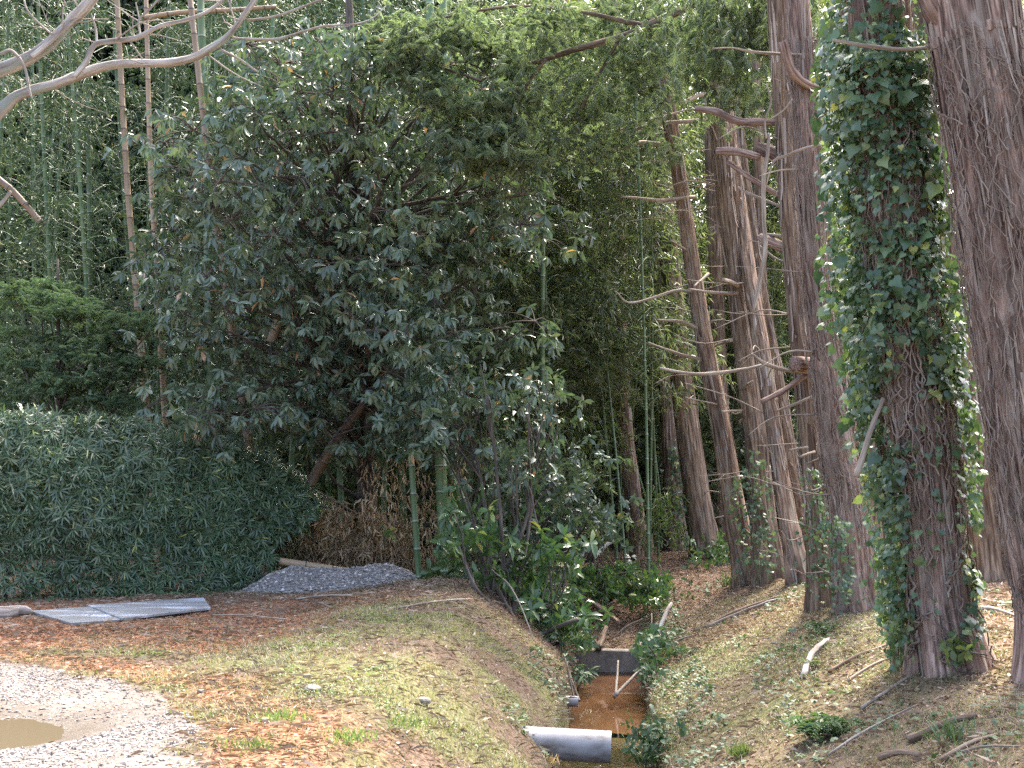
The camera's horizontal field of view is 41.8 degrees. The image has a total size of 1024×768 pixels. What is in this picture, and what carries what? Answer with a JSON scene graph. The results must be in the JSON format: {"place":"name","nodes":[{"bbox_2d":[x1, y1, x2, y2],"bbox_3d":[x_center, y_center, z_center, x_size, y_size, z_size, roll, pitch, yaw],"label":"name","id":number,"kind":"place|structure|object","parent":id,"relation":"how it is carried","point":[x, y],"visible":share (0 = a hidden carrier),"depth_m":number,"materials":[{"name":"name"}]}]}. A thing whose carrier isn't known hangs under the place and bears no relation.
{"place":"outdoors","nodes":[
{"label":"outdoors","id":0,"kind":"place"},
{"bbox_2d":[0,524,1023,767],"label":"ground","id":1,"kind":"structure","parent":0,"point":[83,726],"depth_m":9.83,"materials":[{"name":"soil"}]},
{"bbox_2d":[0,718,63,748],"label":"puddle","id":2,"kind":"object","parent":1,"relation":"on","point":[17,732],"visible":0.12,"depth_m":8.24,"materials":[{"name":"brown"}]},
{"bbox_2d":[0,0,66,413],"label":"bamboo","id":3,"kind":"object","parent":1,"relation":"on","point":[5,82],"visible":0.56,"depth_m":20.91,"materials":[{"name":"green plant"}]},
{"bbox_2d":[0,0,71,382],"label":"bamboo","id":4,"kind":"object","parent":1,"relation":"on","point":[13,160],"visible":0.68,"depth_m":19.92,"materials":[{"name":"green plant"}]},
{"bbox_2d":[0,5,83,531],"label":"bamboo","id":5,"kind":"object","parent":1,"relation":"on","point":[10,182],"visible":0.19,"depth_m":26.21,"materials":[{"name":"green plant"}]},
{"bbox_2d":[0,17,110,558],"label":"bamboo","id":6,"kind":"object","parent":1,"relation":"on","point":[15,148],"visible":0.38,"depth_m":22.20,"materials":[{"name":"green plant"}]},
{"bbox_2d":[0,7,110,543],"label":"bamboo","id":7,"kind":"object","parent":1,"relation":"on","point":[27,106],"visible":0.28,"depth_m":24.21,"materials":[{"name":"green plant"}]},
{"bbox_2d":[0,0,111,442],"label":"bamboo","id":8,"kind":"object","parent":1,"relation":"on","point":[62,128],"visible":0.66,"depth_m":19.85,"materials":[{"name":"green plant"}]},
{"bbox_2d":[0,45,112,442],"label":"bamboo","id":9,"kind":"object","parent":1,"relation":"on","point":[73,178],"visible":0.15,"depth_m":27.34,"materials":[{"name":"green plant"}]},
{"bbox_2d":[0,59,124,503],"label":"bamboo","id":10,"kind":"object","parent":1,"relation":"on","point":[65,224],"visible":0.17,"depth_m":28.12,"materials":[{"name":"green plant"}]},
{"bbox_2d":[11,0,126,415],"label":"bamboo","id":11,"kind":"object","parent":1,"relation":"on","point":[70,188],"visible":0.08,"depth_m":29.18,"materials":[{"name":"green plant"}]},
{"bbox_2d":[12,0,137,400],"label":"bamboo","id":12,"kind":"object","parent":1,"relation":"on","point":[79,133],"visible":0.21,"depth_m":27.96,"materials":[{"name":"green plant"}]},
{"bbox_2d":[32,606,122,624],"bbox_3d":[-4.487,2.395,13.908,0.663,0.026,1.396,2,-4,-35],"label":"ground plate","id":13,"kind":"object","parent":1,"relation":"on","point":[73,616],"visible":0.77,"depth_m":13.77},
{"bbox_2d":[4,0,158,561],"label":"bamboo","id":14,"kind":"object","parent":1,"relation":"on","point":[83,243],"visible":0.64,"depth_m":19.71,"materials":[{"name":"green plant"}]},
{"bbox_2d":[2,0,176,558],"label":"bamboo","id":15,"kind":"object","parent":1,"relation":"on","point":[90,268],"visible":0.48,"depth_m":20.71,"materials":[{"name":"green plant"}]},
{"bbox_2d":[0,259,191,578],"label":"young conifer","id":16,"kind":"object","parent":1,"relation":"on","point":[62,386],"visible":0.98,"depth_m":17.35,"materials":[{"name":"plant"}]},
{"bbox_2d":[67,6,202,439],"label":"bamboo","id":17,"kind":"object","parent":1,"relation":"on","point":[116,91],"visible":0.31,"depth_m":25.27,"materials":[{"name":"green plant"}]},
{"bbox_2d":[114,0,162,569],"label":"dead bamboo","id":18,"kind":"object","parent":1,"relation":"on","point":[128,195],"visible":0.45,"depth_m":20.18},
{"bbox_2d":[79,10,199,496],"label":"bamboo","id":19,"kind":"object","parent":1,"relation":"on","point":[122,234],"visible":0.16,"depth_m":28.15,"materials":[{"name":"green plant"}]},
{"bbox_2d":[88,598,210,620],"bbox_3d":[-3.722,2.407,14.418,1.339,0.026,1.587,2,-4,-30],"label":"ground plate","id":20,"kind":"object","parent":1,"relation":"on","point":[131,610],"visible":1,"depth_m":14.36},
{"bbox_2d":[65,0,234,560],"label":"bamboo","id":21,"kind":"object","parent":1,"relation":"on","point":[166,84],"visible":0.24,"depth_m":21.78,"materials":[{"name":"green plant"}]},
{"bbox_2d":[99,31,201,508],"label":"bamboo","id":22,"kind":"object","parent":1,"relation":"on","point":[139,107],"visible":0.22,"depth_m":26.25,"materials":[{"name":"green plant"}]},
{"bbox_2d":[144,0,176,573],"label":"dead bamboo","id":23,"kind":"object","parent":1,"relation":"on","point":[150,179],"visible":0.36,"depth_m":18.78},
{"bbox_2d":[0,403,338,599],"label":"hedge","id":24,"kind":"object","parent":1,"relation":"on","point":[226,524],"visible":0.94,"depth_m":16.19,"materials":[{"name":"green plant"}]},
{"bbox_2d":[85,0,262,567],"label":"bamboo","id":25,"kind":"object","parent":1,"relation":"on","point":[190,366],"visible":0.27,"depth_m":20.60,"materials":[{"name":"green plant"}]},
{"bbox_2d":[0,0,385,206],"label":"bare tree","id":26,"kind":"object","parent":1,"relation":"on","point":[55,37],"visible":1,"depth_m":9.21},
{"bbox_2d":[129,0,285,569],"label":"bamboo","id":27,"kind":"object","parent":1,"relation":"on","point":[245,21],"visible":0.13,"depth_m":19.93,"materials":[{"name":"green plant"}]},
{"bbox_2d":[197,0,219,576],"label":"green bamboo","id":28,"kind":"object","parent":1,"relation":"on","point":[201,45],"visible":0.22,"depth_m":17.91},
{"bbox_2d":[132,0,312,565],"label":"bamboo","id":29,"kind":"object","parent":1,"relation":"on","point":[239,148],"visible":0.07,"depth_m":20.12,"materials":[{"name":"green plant"}]},
{"bbox_2d":[187,0,269,569],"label":"dead bamboo","id":30,"kind":"object","parent":1,"relation":"on","point":[202,111],"visible":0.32,"depth_m":17.63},
{"bbox_2d":[178,0,340,566],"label":"bamboo","id":31,"kind":"object","parent":1,"relation":"on","point":[271,28],"visible":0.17,"depth_m":18.98,"materials":[{"name":"green plant"}]},
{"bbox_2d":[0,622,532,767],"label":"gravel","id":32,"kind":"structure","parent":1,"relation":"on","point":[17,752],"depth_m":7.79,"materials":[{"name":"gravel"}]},
{"bbox_2d":[219,0,378,554],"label":"bamboo","id":33,"kind":"object","parent":1,"relation":"on","point":[291,446],"visible":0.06,"depth_m":20.47,"materials":[{"name":"green plant"}]},
{"bbox_2d":[242,563,417,593],"bbox_3d":[-2.276,2.424,16.598,2.881,0.435,1.477,0,-3,0],"label":"gravel pile","id":34,"kind":"object","parent":1,"relation":"on","point":[292,578],"visible":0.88,"depth_m":16.33,"materials":[{"name":"gravel"}]},
{"bbox_2d":[253,333,414,580],"bbox_3d":[-2.384,1.021,17.762,2.430,3.631,0.194,-1,-3,16],"label":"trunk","id":35,"kind":"object","parent":1,"relation":"on","point":[319,467],"visible":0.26,"depth_m":17.70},
{"bbox_2d":[249,0,422,565],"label":"bamboo","id":36,"kind":"object","parent":1,"relation":"on","point":[340,481],"visible":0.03,"depth_m":20.45,"materials":[{"name":"green plant"}]},
{"bbox_2d":[235,494,444,572],"bbox_3d":[-2.226,2.074,17.935,3.358,1.226,1.288,0,-3,0],"label":"dry brush","id":37,"kind":"object","parent":1,"relation":"on","point":[352,550],"visible":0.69,"depth_m":17.77,"materials":[{"name":"plant"}]},
{"bbox_2d":[101,0,597,566],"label":"evergreen oak","id":38,"kind":"object","parent":1,"relation":"on","point":[359,278],"visible":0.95,"depth_m":16.53,"materials":[{"name":"green plant"}]},
{"bbox_2d":[296,0,469,565],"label":"bamboo","id":39,"kind":"object","parent":1,"relation":"on","point":[328,19],"visible":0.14,"depth_m":20.50,"materials":[{"name":"green plant"}]},
{"bbox_2d":[304,0,469,563],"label":"bamboo","id":40,"kind":"object","parent":1,"relation":"on","point":[387,322],"visible":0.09,"depth_m":19.79,"materials":[{"name":"green plant"}]},
{"bbox_2d":[396,181,422,578],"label":"green bamboo","id":41,"kind":"object","parent":1,"relation":"on","point":[415,529],"visible":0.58,"depth_m":16.53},
{"bbox_2d":[354,457,471,563],"bbox_3d":[-1.282,1.670,17.675,1.585,1.433,1.104,0,-3,0],"label":"dry brush","id":42,"kind":"object","parent":1,"relation":"on","point":[388,500],"visible":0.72,"depth_m":17.55,"materials":[{"name":"plant"}]},
{"bbox_2d":[426,0,449,573],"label":"green bamboo","id":43,"kind":"object","parent":1,"relation":"on","point":[441,478],"visible":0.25,"depth_m":17.42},
{"bbox_2d":[356,342,595,606],"bbox_3d":[-0.408,1.087,16.300,2.875,3.192,2.202,0,-3,0],"label":"evergreen shrub","id":44,"kind":"object","parent":1,"relation":"on","point":[489,407],"visible":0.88,"depth_m":16.03,"materials":[{"name":"green plant"}]},
{"bbox_2d":[0,0,962,538],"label":"dark woodland","id":45,"kind":"object","parent":1,"relation":"on","point":[106,50],"visible":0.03,"depth_m":31.91,"materials":[{"name":"plant"}]},
{"bbox_2d":[0,352,962,560],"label":"undergrowth","id":46,"kind":"object","parent":1,"relation":"on","point":[300,462],"visible":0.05,"depth_m":24.10,"materials":[{"name":"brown plant"}]},
{"bbox_2d":[397,0,579,559],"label":"bamboo","id":47,"kind":"object","parent":1,"relation":"on","point":[480,352],"visible":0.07,"depth_m":20.35,"materials":[{"name":"green plant"}]},
{"bbox_2d":[382,479,602,636],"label":"evergreen shrub","id":48,"kind":"object","parent":1,"relation":"on","point":[544,576],"visible":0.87,"depth_m":15.38,"materials":[{"name":"green plant"}]},
{"bbox_2d":[413,0,576,558],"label":"bamboo","id":49,"kind":"object","parent":1,"relation":"on","point":[499,284],"visible":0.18,"depth_m":19.36,"materials":[{"name":"green plant"}]},
{"bbox_2d":[429,0,565,560],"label":"bamboo","id":50,"kind":"object","parent":1,"relation":"on","point":[503,414],"visible":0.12,"depth_m":20.18,"materials":[{"name":"green plant"}]},
{"bbox_2d":[0,581,1017,767],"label":"fallen needles","id":51,"kind":"object","parent":1,"relation":"on","point":[173,648],"depth_m":11.72,"materials":[{"name":"plant"}]},
{"bbox_2d":[0,550,1023,767],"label":"dry straw","id":52,"kind":"object","parent":1,"relation":"on","point":[307,664],"visible":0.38,"depth_m":10.98,"materials":[{"name":"plant"}]},
{"bbox_2d":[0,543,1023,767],"bbox_3d":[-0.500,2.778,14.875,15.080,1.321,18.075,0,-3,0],"label":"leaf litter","id":53,"kind":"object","parent":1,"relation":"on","point":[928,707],"visible":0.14,"depth_m":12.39,"materials":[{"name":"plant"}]},
{"bbox_2d":[0,567,1023,767],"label":"ground ivy","id":54,"kind":"object","parent":1,"relation":"on","point":[722,715],"visible":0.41,"depth_m":11.80,"materials":[{"name":"green plant"}]},
{"bbox_2d":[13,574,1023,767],"bbox_3d":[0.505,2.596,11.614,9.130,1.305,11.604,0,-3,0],"label":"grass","id":55,"kind":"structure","parent":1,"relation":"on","point":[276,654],"depth_m":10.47,"materials":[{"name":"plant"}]},
{"bbox_2d":[461,0,605,540],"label":"bamboo","id":56,"kind":"object","parent":1,"relation":"on","point":[563,343],"visible":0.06,"depth_m":21.14,"materials":[{"name":"green plant"}]},
{"bbox_2d":[71,586,1023,767],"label":"weeds","id":57,"kind":"object","parent":1,"relation":"on","point":[387,700],"visible":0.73,"depth_m":11.01,"materials":[{"name":"green plant"}]},
{"bbox_2d":[465,0,630,570],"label":"bamboo","id":58,"kind":"object","parent":1,"relation":"on","point":[554,316],"visible":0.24,"depth_m":19.51,"materials":[{"name":"green plant"}]},
{"bbox_2d":[456,0,641,546],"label":"bamboo","id":59,"kind":"object","parent":1,"relation":"on","point":[552,284],"visible":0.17,"depth_m":20.65,"materials":[{"name":"green plant"}]},
{"bbox_2d":[354,0,774,588],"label":"cypress tree","id":60,"kind":"object","parent":1,"relation":"on","point":[437,90],"visible":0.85,"depth_m":16.01,"materials":[{"name":"green plant"}]},
{"bbox_2d":[515,576,613,655],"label":"evergreen shrub","id":61,"kind":"object","parent":1,"relation":"on","point":[552,628],"visible":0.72,"depth_m":15.34,"materials":[{"name":"green plant"}]},
{"bbox_2d":[487,434,644,605],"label":"evergreen shrub","id":62,"kind":"object","parent":1,"relation":"on","point":[556,499],"visible":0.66,"depth_m":17.36,"materials":[{"name":"green plant"}]},
{"bbox_2d":[522,726,611,763],"bbox_3d":[0.015,2.774,10.415,1.517,0.306,0.246,0,-3,5],"label":"drain pipe","id":63,"kind":"object","parent":1,"relation":"on","point":[580,745],"visible":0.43,"depth_m":10.28,"materials":[{"name":"grey plastic"}]},
{"bbox_2d":[512,57,646,558],"bbox_3d":[1.208,-1.192,21.962,2.186,8.472,2.384,2,2,26],"label":"bamboo","id":64,"kind":"object","parent":1,"relation":"on","point":[629,436],"visible":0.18,"depth_m":21.63,"materials":[{"name":"green plant"}]},
{"bbox_2d":[510,0,650,560],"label":"bamboo","id":65,"kind":"object","parent":1,"relation":"on","point":[602,404],"visible":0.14,"depth_m":21.36,"materials":[{"name":"green plant"}]},
{"bbox_2d":[533,98,662,562],"bbox_3d":[1.268,-0.603,20.598,2.136,7.719,2.289,-12,-11,42],"label":"bamboo","id":66,"kind":"object","parent":1,"relation":"on","point":[595,270],"visible":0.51,"depth_m":20.38,"materials":[{"name":"green plant"}]},
{"bbox_2d":[569,674,646,734],"bbox_3d":[1.034,3.369,14.273,0.800,0.001,3.777,0,-3,4],"label":"silt bed","id":67,"kind":"object","parent":1,"relation":"on","point":[600,709],"visible":0.7,"depth_m":13.94,"materials":[{"name":"soil"}]},
{"bbox_2d":[575,648,643,673],"bbox_3d":[1.174,3.421,16.147,1.240,0.466,0.140,0,-3,0],"label":"headwall","id":68,"kind":"object","parent":1,"relation":"on","point":[605,660],"visible":0.3,"depth_m":16.08,"materials":[{"name":"concrete"}]},
{"bbox_2d":[555,554,694,616],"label":"evergreen shrub","id":69,"kind":"object","parent":1,"relation":"on","point":[622,581],"visible":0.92,"depth_m":17.54,"materials":[{"name":"green plant"}]},
{"bbox_2d":[608,0,651,560],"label":"cypress tree","id":70,"kind":"object","parent":1,"relation":"on","point":[631,483],"visible":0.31,"depth_m":22.34,"materials":[{"name":"brown plant"}]},
{"bbox_2d":[555,81,709,554],"bbox_3d":[2.190,-1.212,23.659,2.671,8.912,2.796,10,-4,-43],"label":"bamboo","id":71,"kind":"object","parent":1,"relation":"on","point":[695,189],"visible":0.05,"depth_m":23.68,"materials":[{"name":"green plant"}]},
{"bbox_2d":[528,2,737,574],"bbox_3d":[2.054,-1.476,19.957,2.900,9.522,2.691,-2,-4,37],"label":"bamboo","id":72,"kind":"object","parent":1,"relation":"on","point":[644,310],"visible":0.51,"depth_m":19.82,"materials":[{"name":"green plant"}]},
{"bbox_2d":[564,0,734,555],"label":"bamboo","id":73,"kind":"object","parent":1,"relation":"on","point":[699,147],"visible":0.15,"depth_m":21.34,"materials":[{"name":"green plant"}]},
{"bbox_2d":[567,58,732,568],"bbox_3d":[2.109,-1.134,20.712,2.393,8.396,2.447,-3,-5,42],"label":"bamboo","id":74,"kind":"object","parent":1,"relation":"on","point":[606,259],"visible":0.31,"depth_m":20.76,"materials":[{"name":"green plant"}]},
{"bbox_2d":[620,704,687,767],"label":"evergreen shrub","id":75,"kind":"object","parent":1,"relation":"on","point":[649,737],"visible":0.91,"depth_m":10.65,"materials":[{"name":"green plant"}]},
{"bbox_2d":[629,623,685,689],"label":"evergreen shrub","id":76,"kind":"object","parent":1,"relation":"on","point":[652,644],"visible":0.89,"depth_m":14.18,"materials":[{"name":"green plant"}]},
{"bbox_2d":[520,0,798,585],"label":"cypress tree","id":77,"kind":"object","parent":1,"relation":"on","point":[632,60],"visible":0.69,"depth_m":17.01,"materials":[{"name":"green plant"}]},
{"bbox_2d":[734,449,783,581],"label":"ivy plant","id":78,"kind":"object","parent":77,"relation":"attached to","point":[765,532],"visible":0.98,"depth_m":16.98,"materials":[{"name":"green plant"}]},
{"bbox_2d":[626,484,704,560],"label":"shrub","id":79,"kind":"object","parent":1,"relation":"on","point":[661,513],"visible":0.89,"depth_m":21.34,"materials":[{"name":"green plant"}]},
{"bbox_2d":[607,117,731,519],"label":"bamboo","id":80,"kind":"object","parent":1,"relation":"on","point":[712,484],"visible":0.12,"depth_m":24.40,"materials":[{"name":"green plant"}]},
{"bbox_2d":[653,185,688,550],"bbox_3d":[2.708,-3.311,23.726,0.864,13.491,0.470,0,-3,0],"label":"cypress tree","id":81,"kind":"object","parent":1,"relation":"on","point":[667,432],"visible":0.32,"depth_m":23.37,"materials":[{"name":"brown plant"}]},
{"bbox_2d":[604,66,737,535],"bbox_3d":[3.324,-1.631,26.538,2.995,9.866,2.602,0,-3,5],"label":"bamboo","id":82,"kind":"object","parent":1,"relation":"on","point":[701,192],"visible":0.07,"depth_m":26.35,"materials":[{"name":"green plant"}]},
{"bbox_2d":[615,0,727,558],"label":"cypress tree","id":83,"kind":"object","parent":1,"relation":"on","point":[700,511],"visible":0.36,"depth_m":21.33,"materials":[{"name":"brown plant"}]},
{"bbox_2d":[681,529,729,569],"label":"evergreen shrub","id":84,"kind":"object","parent":1,"relation":"on","point":[718,553],"visible":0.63,"depth_m":20.34,"materials":[{"name":"green plant"}]},
{"bbox_2d":[702,76,729,543],"bbox_3d":[3.848,-3.418,25.240,0.666,14.153,0.457,0,-3,0],"label":"cypress tree","id":85,"kind":"object","parent":1,"relation":"on","point":[715,248],"visible":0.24,"depth_m":25.05,"materials":[{"name":"brown plant"}]},
{"bbox_2d":[628,0,832,613],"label":"cypress tree","id":86,"kind":"object","parent":1,"relation":"on","point":[756,24],"visible":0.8,"depth_m":14.21,"materials":[{"name":"brown plant"}]},
{"bbox_2d":[789,467,832,603],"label":"ivy plant","id":87,"kind":"object","parent":86,"relation":"attached to","point":[821,507],"visible":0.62,"depth_m":13.47,"materials":[{"name":"green plant"}]},
{"bbox_2d":[440,0,1023,429],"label":"woodland","id":88,"kind":"object","parent":1,"relation":"on","point":[822,2],"depth_m":33.84,"materials":[{"name":"green plant"}]},
{"bbox_2d":[684,46,805,584],"bbox_3d":[2.631,-2.685,17.421,1.416,11.701,2.786,1,-4,-22],"label":"cypress tree","id":89,"kind":"object","parent":1,"relation":"on","point":[786,510],"visible":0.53,"depth_m":16.58,"materials":[{"name":"brown plant"}]},
{"bbox_2d":[705,2,805,549],"bbox_3d":[3.755,-2.911,19.544,1.457,11.967,1.729,-2,-4,30],"label":"cypress tree","id":90,"kind":"object","parent":1,"relation":"on","point":[789,437],"visible":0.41,"depth_m":19.49,"materials":[{"name":"brown plant"}]},
{"bbox_2d":[750,2,767,283],"bbox_3d":[4.289,-3.244,23.210,0.392,13.334,0.387,0,-3,0],"label":"cypress tree","id":91,"kind":"object","parent":1,"relation":"on","point":[757,168],"visible":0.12,"depth_m":23.18,"materials":[{"name":"brown plant"}]},
{"bbox_2d":[702,63,849,505],"bbox_3d":[5.070,-1.750,25.870,2.845,9.756,2.960,3,-9,2],"label":"bamboo","id":92,"kind":"object","parent":1,"relation":"on","point":[784,358],"visible":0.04,"depth_m":25.44,"materials":[{"name":"green plant"}]},
{"bbox_2d":[712,0,883,613],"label":"cypress tree","id":93,"kind":"object","parent":1,"relation":"on","point":[798,17],"visible":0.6,"depth_m":13.24,"materials":[{"name":"brown plant"}]},
{"bbox_2d":[752,84,820,311],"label":"dead branch","id":94,"kind":"object","parent":93,"relation":"attached to","point":[765,240],"visible":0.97,"depth_m":13.11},
{"bbox_2d":[785,35,879,611],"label":"climbing vine","id":95,"kind":"object","parent":93,"relation":"attached to","point":[802,260],"visible":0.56,"depth_m":13.24,"materials":[{"name":"plant"}]},
{"bbox_2d":[813,512,866,614],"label":"ivy plant","id":96,"kind":"object","parent":93,"relation":"attached to","point":[845,584],"visible":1,"depth_m":12.86,"materials":[{"name":"green plant"}]},
{"bbox_2d":[766,0,852,359],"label":"bamboo","id":97,"kind":"object","parent":1,"relation":"on","point":[778,276],"visible":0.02,"depth_m":23.72,"materials":[{"name":"green plant"}]},
{"bbox_2d":[778,712,849,741],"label":"fern","id":98,"kind":"object","parent":1,"relation":"on","point":[810,728],"visible":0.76,"depth_m":8.70,"materials":[{"name":"green plant"}]},
{"bbox_2d":[833,0,928,669],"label":"cypress tree","id":99,"kind":"object","parent":1,"relation":"on","point":[900,49],"visible":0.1,"depth_m":9.77,"materials":[{"name":"brown plant"}]},
{"bbox_2d":[838,0,996,678],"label":"cypress tree","id":100,"kind":"object","parent":1,"relation":"on","point":[926,653],"visible":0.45,"depth_m":9.22,"materials":[{"name":"brown plant"}]},
{"bbox_2d":[809,0,993,674],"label":"ivy plant","id":101,"kind":"object","parent":100,"relation":"attached to","point":[835,61],"visible":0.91,"depth_m":9.24,"materials":[{"name":"green plant"}]},
{"bbox_2d":[911,0,1010,580],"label":"cypress tree","id":102,"kind":"object","parent":1,"relation":"on","point":[989,558],"visible":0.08,"depth_m":15.24,"materials":[{"name":"brown plant"}]},
{"bbox_2d":[915,0,1023,683],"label":"cypress tree","id":103,"kind":"object","parent":1,"relation":"on","point":[944,18],"visible":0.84,"depth_m":8.66,"materials":[{"name":"brown plant"}]},
{"bbox_2d":[924,20,1023,625],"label":"climbing vine","id":104,"kind":"object","parent":103,"relation":"attached to","point":[966,313],"visible":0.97,"depth_m":8.64,"materials":[{"name":"plant"}]},
{"bbox_2d":[936,628,1007,667],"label":"evergreen shrub","id":105,"kind":"object","parent":1,"relation":"on","point":[962,653],"visible":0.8,"depth_m":8.97,"materials":[{"name":"green plant"}]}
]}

